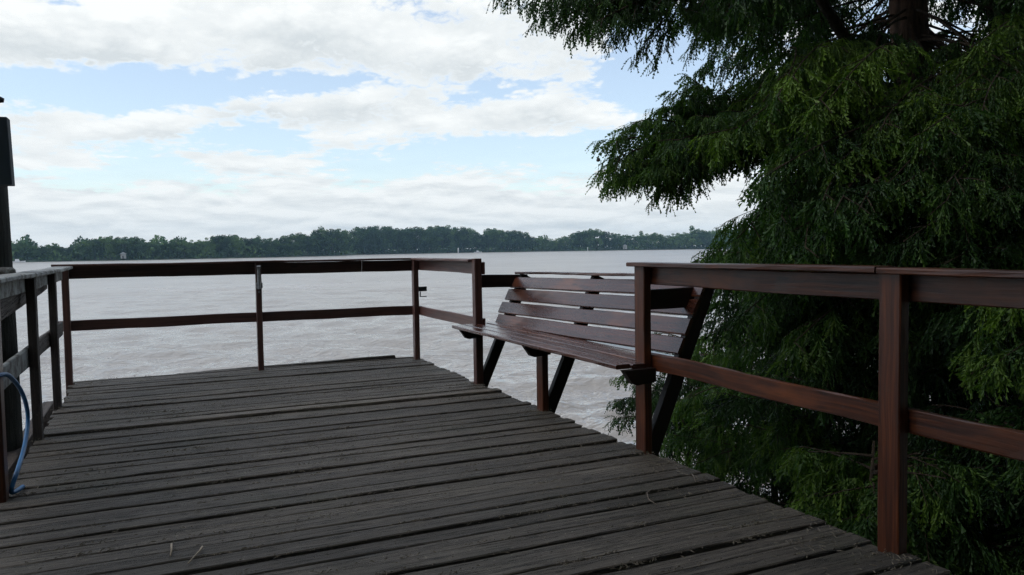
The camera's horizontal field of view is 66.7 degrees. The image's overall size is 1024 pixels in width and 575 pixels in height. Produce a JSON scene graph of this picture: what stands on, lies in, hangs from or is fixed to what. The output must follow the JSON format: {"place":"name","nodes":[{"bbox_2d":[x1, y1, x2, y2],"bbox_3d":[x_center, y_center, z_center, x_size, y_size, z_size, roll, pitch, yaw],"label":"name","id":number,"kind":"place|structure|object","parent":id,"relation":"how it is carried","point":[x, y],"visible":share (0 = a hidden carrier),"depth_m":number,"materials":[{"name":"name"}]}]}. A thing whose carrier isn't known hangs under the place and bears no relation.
{"place":"outdoors","nodes":[
{"label":"outdoors","id":0,"kind":"place"},
{"bbox_2d":[14,246,732,261],"bbox_3d":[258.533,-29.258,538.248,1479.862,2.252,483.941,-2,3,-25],"label":"bank","id":1,"kind":"structure","parent":0,"point":[207,257],"depth_m":317.79,"materials":[{"name":"green plant"}]},
{"bbox_2d":[12,244,22,257],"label":"broadleaf tree","id":2,"kind":"object","parent":1,"relation":"on","point":[16,246],"visible":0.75,"depth_m":242.70,"materials":[{"name":"green plant"}]},
{"bbox_2d":[26,245,40,257],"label":"broadleaf tree","id":3,"kind":"object","parent":1,"relation":"on","point":[32,247],"visible":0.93,"depth_m":244.02,"materials":[{"name":"green plant"}]},
{"bbox_2d":[48,245,61,257],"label":"broadleaf tree","id":4,"kind":"object","parent":1,"relation":"on","point":[54,247],"visible":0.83,"depth_m":247.23,"materials":[{"name":"green plant"}]},
{"bbox_2d":[80,240,95,259],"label":"broadleaf tree","id":5,"kind":"object","parent":1,"relation":"on","point":[89,244],"visible":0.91,"depth_m":251.00,"materials":[{"name":"green plant"}]},
{"bbox_2d":[92,240,106,259],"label":"broadleaf tree","id":6,"kind":"object","parent":1,"relation":"on","point":[100,248],"visible":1,"depth_m":251.53,"materials":[{"name":"green plant"}]},
{"bbox_2d":[99,236,113,258],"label":"broadleaf tree","id":7,"kind":"object","parent":1,"relation":"on","point":[109,249],"visible":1,"depth_m":251.90,"materials":[{"name":"green plant"}]},
{"bbox_2d":[104,236,120,258],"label":"broadleaf tree","id":8,"kind":"object","parent":1,"relation":"on","point":[113,242],"visible":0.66,"depth_m":255.43,"materials":[{"name":"green plant"}]},
{"bbox_2d":[116,237,135,258],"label":"broadleaf tree","id":9,"kind":"object","parent":1,"relation":"on","point":[130,241],"visible":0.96,"depth_m":255.91,"materials":[{"name":"green plant"}]},
{"bbox_2d":[128,236,143,257],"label":"broadleaf tree","id":10,"kind":"object","parent":1,"relation":"on","point":[136,239],"visible":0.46,"depth_m":259.30,"materials":[{"name":"green plant"}]},
{"bbox_2d":[134,239,151,257],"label":"broadleaf tree","id":11,"kind":"object","parent":1,"relation":"on","point":[145,246],"visible":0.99,"depth_m":256.88,"materials":[{"name":"green plant"}]},
{"bbox_2d":[149,242,164,258],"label":"bushy tree","id":12,"kind":"object","parent":1,"relation":"on","point":[158,246],"visible":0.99,"depth_m":259.70,"materials":[{"name":"green plant"}]},
{"bbox_2d":[161,241,176,255],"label":"bushy tree","id":13,"kind":"object","parent":1,"relation":"on","point":[170,244],"visible":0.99,"depth_m":263.23,"materials":[{"name":"green plant"}]},
{"bbox_2d":[169,239,185,254],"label":"bushy tree","id":14,"kind":"object","parent":1,"relation":"on","point":[178,241],"visible":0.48,"depth_m":268.69,"materials":[{"name":"green plant"}]},
{"bbox_2d":[176,241,193,257],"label":"bushy tree","id":15,"kind":"object","parent":1,"relation":"on","point":[188,245],"visible":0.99,"depth_m":266.73,"materials":[{"name":"green plant"}]},
{"bbox_2d":[186,240,201,253],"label":"bushy tree","id":16,"kind":"object","parent":1,"relation":"on","point":[192,248],"visible":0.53,"depth_m":272.75,"materials":[{"name":"green plant"}]},
{"bbox_2d":[193,240,208,253],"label":"bushy tree","id":17,"kind":"object","parent":1,"relation":"on","point":[198,243],"visible":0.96,"depth_m":273.81,"materials":[{"name":"green plant"}]},
{"bbox_2d":[197,237,215,253],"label":"bushy tree","id":18,"kind":"object","parent":1,"relation":"on","point":[210,245],"visible":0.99,"depth_m":273.29,"materials":[{"name":"green plant"}]},
{"bbox_2d":[210,235,227,253],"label":"broadleaf tree","id":19,"kind":"object","parent":1,"relation":"on","point":[221,242],"visible":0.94,"depth_m":278.14,"materials":[{"name":"green plant"}]},
{"bbox_2d":[216,235,233,253],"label":"broadleaf tree","id":20,"kind":"object","parent":1,"relation":"on","point":[227,240],"visible":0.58,"depth_m":280.55,"materials":[{"name":"green plant"}]},
{"bbox_2d":[228,237,243,255],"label":"broadleaf tree","id":21,"kind":"object","parent":1,"relation":"on","point":[238,249],"visible":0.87,"depth_m":279.92,"materials":[{"name":"green plant"}]},
{"bbox_2d":[246,238,258,251],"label":"broadleaf tree","id":22,"kind":"object","parent":1,"relation":"on","point":[249,242],"visible":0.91,"depth_m":286.14,"materials":[{"name":"green plant"}]},
{"bbox_2d":[253,238,261,254],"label":"broadleaf tree","id":23,"kind":"object","parent":1,"relation":"on","point":[257,243],"visible":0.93,"depth_m":286.59,"materials":[{"name":"green plant"}]},
{"bbox_2d":[259,238,271,253],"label":"broadleaf tree","id":24,"kind":"object","parent":1,"relation":"on","point":[265,244],"visible":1,"depth_m":286.48,"materials":[{"name":"green plant"}]},
{"bbox_2d":[266,238,279,255],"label":"broadleaf tree","id":25,"kind":"object","parent":1,"relation":"on","point":[274,246],"visible":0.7,"depth_m":291.46,"materials":[{"name":"green plant"}]},
{"bbox_2d":[278,235,292,254],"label":"broadleaf tree","id":26,"kind":"object","parent":1,"relation":"on","point":[286,244],"visible":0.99,"depth_m":296.46,"materials":[{"name":"green plant"}]},
{"bbox_2d":[286,233,300,255],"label":"broadleaf tree","id":27,"kind":"object","parent":1,"relation":"on","point":[293,247],"visible":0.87,"depth_m":300.09,"materials":[{"name":"green plant"}]},
{"bbox_2d":[295,233,308,251],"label":"broadleaf tree","id":28,"kind":"object","parent":1,"relation":"on","point":[301,236],"visible":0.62,"depth_m":306.50,"materials":[{"name":"green plant"}]},
{"bbox_2d":[302,235,314,254],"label":"broadleaf tree","id":29,"kind":"object","parent":1,"relation":"on","point":[310,242],"visible":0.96,"depth_m":308.94,"materials":[{"name":"green plant"}]},
{"bbox_2d":[306,234,320,254],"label":"broadleaf tree","id":30,"kind":"object","parent":1,"relation":"on","point":[316,241],"visible":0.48,"depth_m":314.01,"materials":[{"name":"green plant"}]},
{"bbox_2d":[311,229,324,253],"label":"broadleaf tree","id":31,"kind":"object","parent":1,"relation":"on","point":[320,236],"visible":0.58,"depth_m":317.74,"materials":[{"name":"green plant"}]},
{"bbox_2d":[320,229,335,254],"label":"broadleaf tree","id":32,"kind":"object","parent":1,"relation":"on","point":[326,238],"visible":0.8,"depth_m":319.56,"materials":[{"name":"green plant"}]},
{"bbox_2d":[321,229,343,252],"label":"broadleaf tree","id":33,"kind":"object","parent":1,"relation":"on","point":[337,244],"visible":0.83,"depth_m":321.24,"materials":[{"name":"green plant"}]},
{"bbox_2d":[330,229,349,253],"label":"broadleaf tree","id":34,"kind":"object","parent":1,"relation":"on","point":[343,237],"visible":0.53,"depth_m":329.13,"materials":[{"name":"green plant"}]},
{"bbox_2d":[347,233,355,250],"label":"broadleaf tree","id":35,"kind":"object","parent":1,"relation":"on","point":[351,248],"visible":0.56,"depth_m":367.14,"materials":[{"name":"green plant"}]},
{"bbox_2d":[349,227,363,248],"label":"broadleaf tree","id":36,"kind":"object","parent":1,"relation":"on","point":[356,233],"visible":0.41,"depth_m":370.21,"materials":[{"name":"green plant"}]},
{"bbox_2d":[351,227,374,253],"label":"broadleaf tree","id":37,"kind":"object","parent":1,"relation":"on","point":[362,236],"visible":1,"depth_m":365.46,"materials":[{"name":"green plant"}]},
{"bbox_2d":[360,226,378,253],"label":"broadleaf tree","id":38,"kind":"object","parent":1,"relation":"on","point":[372,244],"visible":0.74,"depth_m":368.03,"materials":[{"name":"green plant"}]},
{"bbox_2d":[11,234,738,260],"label":"undergrowth","id":39,"kind":"object","parent":1,"relation":"on","point":[27,241],"visible":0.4,"depth_m":287.25,"materials":[{"name":"green plant"}]},
{"bbox_2d":[374,226,396,253],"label":"broadleaf tree","id":40,"kind":"object","parent":1,"relation":"on","point":[383,240],"visible":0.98,"depth_m":374.95,"materials":[{"name":"green plant"}]},
{"bbox_2d":[386,226,399,252],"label":"broadleaf tree","id":41,"kind":"object","parent":1,"relation":"on","point":[390,228],"visible":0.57,"depth_m":379.62,"materials":[{"name":"green plant"}]},
{"bbox_2d":[390,228,406,252],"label":"broadleaf tree","id":42,"kind":"object","parent":1,"relation":"on","point":[400,243],"visible":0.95,"depth_m":380.40,"materials":[{"name":"green plant"}]},
{"bbox_2d":[395,229,411,252],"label":"broadleaf tree","id":43,"kind":"object","parent":1,"relation":"on","point":[406,246],"visible":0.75,"depth_m":381.75,"materials":[{"name":"green plant"}]},
{"bbox_2d":[403,227,417,252],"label":"broadleaf tree","id":44,"kind":"object","parent":1,"relation":"on","point":[412,233],"visible":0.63,"depth_m":384.78,"materials":[{"name":"green plant"}]},
{"bbox_2d":[407,226,427,252],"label":"broadleaf tree","id":45,"kind":"object","parent":1,"relation":"on","point":[420,243],"visible":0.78,"depth_m":387.65,"materials":[{"name":"green plant"}]},
{"bbox_2d":[413,228,431,249],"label":"broadleaf tree","id":46,"kind":"object","parent":1,"relation":"on","point":[427,231],"visible":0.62,"depth_m":392.04,"materials":[{"name":"green plant"}]},
{"bbox_2d":[423,226,438,248],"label":"broadleaf tree","id":47,"kind":"object","parent":1,"relation":"on","point":[433,243],"visible":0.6,"depth_m":397.01,"materials":[{"name":"green plant"}]},
{"bbox_2d":[425,225,448,248],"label":"broadleaf tree","id":48,"kind":"object","parent":1,"relation":"on","point":[440,232],"visible":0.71,"depth_m":399.56,"materials":[{"name":"green plant"}]},
{"bbox_2d":[436,226,450,250],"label":"broadleaf tree","id":49,"kind":"object","parent":1,"relation":"on","point":[445,233],"visible":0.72,"depth_m":402.53,"materials":[{"name":"green plant"}]},
{"bbox_2d":[440,225,456,250],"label":"broadleaf tree","id":50,"kind":"object","parent":1,"relation":"on","point":[451,235],"visible":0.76,"depth_m":405.57,"materials":[{"name":"green plant"}]},
{"bbox_2d":[447,227,462,248],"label":"broadleaf tree","id":51,"kind":"object","parent":1,"relation":"on","point":[455,228],"visible":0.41,"depth_m":408.73,"materials":[{"name":"green plant"}]},
{"bbox_2d":[454,226,469,251],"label":"broadleaf tree","id":52,"kind":"object","parent":1,"relation":"on","point":[462,237],"visible":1,"depth_m":406.15,"materials":[{"name":"green plant"}]},
{"bbox_2d":[464,227,477,250],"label":"broadleaf tree","id":53,"kind":"object","parent":1,"relation":"on","point":[471,234],"visible":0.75,"depth_m":412.44,"materials":[{"name":"green plant"}]},
{"bbox_2d":[470,232,481,250],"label":"broadleaf tree","id":54,"kind":"object","parent":1,"relation":"on","point":[476,238],"visible":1,"depth_m":413.02,"materials":[{"name":"green plant"}]},
{"bbox_2d":[477,235,487,250],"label":"broadleaf tree","id":55,"kind":"object","parent":1,"relation":"on","point":[482,237],"visible":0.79,"depth_m":416.06,"materials":[{"name":"green plant"}]},
{"bbox_2d":[481,228,496,251],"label":"broadleaf tree","id":56,"kind":"object","parent":1,"relation":"on","point":[489,233],"visible":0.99,"depth_m":415.80,"materials":[{"name":"green plant"}]},
{"bbox_2d":[488,228,500,247],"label":"broadleaf tree","id":57,"kind":"object","parent":1,"relation":"on","point":[494,237],"visible":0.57,"depth_m":420.94,"materials":[{"name":"green plant"}]},
{"bbox_2d":[496,230,509,250],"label":"broadleaf tree","id":58,"kind":"object","parent":1,"relation":"on","point":[506,236],"visible":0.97,"depth_m":417.57,"materials":[{"name":"green plant"}]},
{"bbox_2d":[499,230,515,247],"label":"broadleaf tree","id":59,"kind":"object","parent":1,"relation":"on","point":[510,242],"visible":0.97,"depth_m":417.34,"materials":[{"name":"green plant"}]},
{"bbox_2d":[508,230,523,248],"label":"broadleaf tree","id":60,"kind":"object","parent":1,"relation":"on","point":[513,232],"visible":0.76,"depth_m":419.04,"materials":[{"name":"green plant"}]},
{"bbox_2d":[513,231,525,250],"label":"broadleaf tree","id":61,"kind":"object","parent":1,"relation":"on","point":[520,240],"visible":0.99,"depth_m":418.73,"materials":[{"name":"green plant"}]},
{"bbox_2d":[523,232,531,245],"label":"broadleaf tree","id":62,"kind":"object","parent":1,"relation":"on","point":[526,242],"visible":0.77,"depth_m":425.02,"materials":[{"name":"green plant"}]},
{"bbox_2d":[528,237,537,250],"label":"broadleaf tree","id":63,"kind":"object","parent":1,"relation":"on","point":[532,243],"visible":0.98,"depth_m":424.04,"materials":[{"name":"green plant"}]},
{"bbox_2d":[540,237,551,250],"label":"bushy tree","id":64,"kind":"object","parent":1,"relation":"on","point":[548,243],"visible":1,"depth_m":423.64,"materials":[{"name":"green plant"}]},
{"bbox_2d":[553,238,565,248],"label":"bushy tree","id":65,"kind":"object","parent":1,"relation":"on","point":[559,241],"visible":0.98,"depth_m":426.69,"materials":[{"name":"green plant"}]},
{"bbox_2d":[559,236,569,249],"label":"bushy tree","id":66,"kind":"object","parent":1,"relation":"on","point":[567,239],"visible":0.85,"depth_m":429.86,"materials":[{"name":"green plant"}]},
{"bbox_2d":[566,234,576,246],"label":"broadleaf tree","id":67,"kind":"object","parent":1,"relation":"on","point":[571,242],"visible":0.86,"depth_m":431.31,"materials":[{"name":"green plant"}]},
{"bbox_2d":[572,231,585,249],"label":"broadleaf tree","id":68,"kind":"object","parent":1,"relation":"on","point":[578,242],"visible":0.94,"depth_m":432.62,"materials":[{"name":"green plant"}]},
{"bbox_2d":[583,228,596,249],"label":"broadleaf tree","id":69,"kind":"object","parent":1,"relation":"on","point":[587,239],"visible":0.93,"depth_m":432.29,"materials":[{"name":"green plant"}]},
{"bbox_2d":[589,229,604,248],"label":"broadleaf tree","id":70,"kind":"object","parent":1,"relation":"on","point":[600,233],"visible":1,"depth_m":431.15,"materials":[{"name":"green plant"}]},
{"bbox_2d":[598,231,609,249],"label":"broadleaf tree","id":71,"kind":"object","parent":1,"relation":"on","point":[606,240],"visible":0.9,"depth_m":433.61,"materials":[{"name":"green plant"}]},
{"bbox_2d":[608,233,617,248],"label":"broadleaf tree","id":72,"kind":"object","parent":1,"relation":"on","point":[612,235],"visible":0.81,"depth_m":438.38,"materials":[{"name":"green plant"}]},
{"bbox_2d":[615,234,623,248],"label":"broadleaf tree","id":73,"kind":"object","parent":1,"relation":"on","point":[618,240],"visible":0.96,"depth_m":437.73,"materials":[{"name":"green plant"}]},
{"bbox_2d":[623,235,632,245],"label":"broadleaf tree","id":74,"kind":"object","parent":1,"relation":"on","point":[627,240],"visible":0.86,"depth_m":440.40,"materials":[{"name":"green plant"}]},
{"bbox_2d":[629,235,638,248],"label":"bushy tree","id":75,"kind":"object","parent":1,"relation":"on","point":[634,237],"visible":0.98,"depth_m":441.77,"materials":[{"name":"green plant"}]},
{"bbox_2d":[636,234,647,248],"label":"bushy tree","id":76,"kind":"object","parent":1,"relation":"on","point":[643,238],"visible":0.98,"depth_m":439.90,"materials":[{"name":"green plant"}]},
{"bbox_2d":[640,233,653,246],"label":"bushy tree","id":77,"kind":"object","parent":1,"relation":"on","point":[648,238],"visible":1,"depth_m":439.72,"materials":[{"name":"green plant"}]},
{"bbox_2d":[647,233,662,248],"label":"bushy tree","id":78,"kind":"object","parent":1,"relation":"on","point":[656,237],"visible":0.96,"depth_m":439.13,"materials":[{"name":"green plant"}]},
{"bbox_2d":[659,235,673,246],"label":"bushy tree","id":79,"kind":"object","parent":1,"relation":"on","point":[671,244],"visible":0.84,"depth_m":443.60,"materials":[{"name":"green plant"}]},
{"bbox_2d":[667,233,680,246],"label":"bushy tree","id":80,"kind":"object","parent":1,"relation":"on","point":[672,237],"visible":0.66,"depth_m":446.75,"materials":[{"name":"green plant"}]},
{"bbox_2d":[671,233,685,245],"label":"bushy tree","id":81,"kind":"object","parent":1,"relation":"on","point":[682,240],"visible":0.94,"depth_m":444.39,"materials":[{"name":"green plant"}]},
{"bbox_2d":[684,231,702,245],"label":"bushy tree","id":82,"kind":"object","parent":1,"relation":"on","point":[688,238],"visible":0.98,"depth_m":446.56,"materials":[{"name":"green plant"}]},
{"bbox_2d":[690,229,706,247],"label":"bushy tree","id":83,"kind":"object","parent":1,"relation":"on","point":[701,235],"visible":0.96,"depth_m":447.71,"materials":[{"name":"green plant"}]},
{"bbox_2d":[699,231,710,244],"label":"bushy tree","id":84,"kind":"object","parent":1,"relation":"on","point":[708,235],"visible":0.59,"depth_m":450.65,"materials":[{"name":"green plant"}]},
{"bbox_2d":[13,249,930,500],"bbox_3d":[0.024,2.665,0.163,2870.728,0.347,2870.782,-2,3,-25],"label":"water","id":85,"kind":"structure","parent":0,"point":[589,393],"depth_m":27.48,"materials":[{"name":"grey liquid"}]},
{"bbox_2d":[0,97,22,451],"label":"mooring pole","id":86,"kind":"object","parent":85,"relation":"in","point":[13,419],"visible":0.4,"depth_m":4.36,"materials":[{"name":"brown wood"}]},
{"bbox_2d":[0,117,14,185],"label":"junction box","id":87,"kind":"object","parent":86,"relation":"attached to","point":[7,178],"visible":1,"depth_m":4.17,"materials":[{"name":"black paint"}]},
{"bbox_2d":[0,267,15,273],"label":"cross log","id":88,"kind":"object","parent":86,"relation":"attached to","point":[6,270],"visible":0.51,"depth_m":4.22,"materials":[{"name":"grey wood"}]},
{"bbox_2d":[0,355,949,574],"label":"deck","id":89,"kind":"structure","parent":85,"relation":"in","point":[364,529],"depth_m":3.35,"materials":[{"name":"grey wood"}]},
{"bbox_2d":[0,266,72,502],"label":"wooden railing","id":90,"kind":"object","parent":89,"relation":"on","point":[18,290],"visible":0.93,"depth_m":4.34,"materials":[{"name":"brown wood"}]},
{"bbox_2d":[0,372,29,494],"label":"water hose","id":91,"kind":"object","parent":90,"relation":"hanging from","point":[15,382],"visible":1,"depth_m":3.52,"materials":[{"name":"blue plastic"}]},
{"bbox_2d":[51,258,426,395],"bbox_3d":[-2.226,0.406,6.816,3.080,1.283,0.142,-2,3,-25],"label":"wooden railing","id":92,"kind":"object","parent":89,"relation":"on","point":[259,317],"visible":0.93,"depth_m":6.76,"materials":[{"name":"wood"}]},
{"bbox_2d":[411,258,485,383],"bbox_3d":[-0.584,0.388,6.690,0.117,1.286,1.572,-2,3,-25],"label":"wooden railing","id":93,"kind":"object","parent":89,"relation":"on","point":[475,267],"visible":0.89,"depth_m":6.17,"materials":[{"name":"wood"}]},
{"bbox_2d":[1,358,948,574],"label":"leaf litter","id":94,"kind":"object","parent":89,"relation":"on","point":[531,450],"visible":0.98,"depth_m":3.58,"materials":[{"name":"plant"}]},
{"bbox_2d":[452,271,714,455],"bbox_3d":[0.320,0.489,5.036,0.661,1.192,2.408,-2,3,-25],"label":"bench","id":95,"kind":"object","parent":89,"relation":"on","point":[540,340],"visible":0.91,"depth_m":4.83,"materials":[{"name":"brown wood"}]},
{"bbox_2d":[626,262,1023,553],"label":"wooden railing","id":96,"kind":"object","parent":89,"relation":"on","point":[890,413],"visible":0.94,"depth_m":2.64,"materials":[{"name":"brown wood"}]},
{"bbox_2d":[602,332,745,482],"bbox_3d":[1.745,1.455,7.150,2.310,2.010,2.180,-2,3,-25],"label":"young cypress","id":97,"kind":"object","parent":85,"relation":"in","point":[619,405],"visible":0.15,"depth_m":7.14,"materials":[{"name":"green plant"}]},
{"bbox_2d":[486,0,1023,526],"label":"cypress tree","id":98,"kind":"object","parent":85,"relation":"in","point":[836,132],"visible":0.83,"depth_m":4.43,"materials":[{"name":"green plant"}]},
{"bbox_2d":[652,249,863,504],"bbox_3d":[2.290,0.984,6.344,2.239,3.024,1.924,1,3,30],"label":"young cypress","id":99,"kind":"object","parent":85,"relation":"in","point":[691,405],"visible":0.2,"depth_m":6.17,"materials":[{"name":"green plant"}]},
{"bbox_2d":[677,187,997,528],"bbox_3d":[2.059,0.883,5.163,2.006,3.353,1.798,-4,4,-44],"label":"young cypress","id":100,"kind":"object","parent":85,"relation":"in","point":[761,458],"visible":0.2,"depth_m":4.90,"materials":[{"name":"green plant"}]},
{"bbox_2d":[771,441,1022,574],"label":"young cypress","id":101,"kind":"object","parent":85,"relation":"in","point":[934,489],"visible":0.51,"depth_m":3.72,"materials":[{"name":"green plant"}]},
{"bbox_2d":[786,146,1023,574],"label":"young cypress","id":102,"kind":"object","parent":85,"relation":"in","point":[921,385],"visible":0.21,"depth_m":4.38,"materials":[{"name":"green plant"}]},
{"bbox_2d":[888,0,1019,50],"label":"cypress tree","id":103,"kind":"object","parent":85,"relation":"in","point":[960,20],"visible":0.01,"depth_m":9.46,"materials":[{"name":"green plant"}]},
{"bbox_2d":[908,304,1023,574],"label":"young cypress","id":104,"kind":"object","parent":85,"relation":"in","point":[994,344],"visible":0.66,"depth_m":3.61,"materials":[{"name":"green plant"}]},
{"bbox_2d":[0,0,987,249],"label":"sky","id":105,"kind":"structure","parent":0,"point":[194,120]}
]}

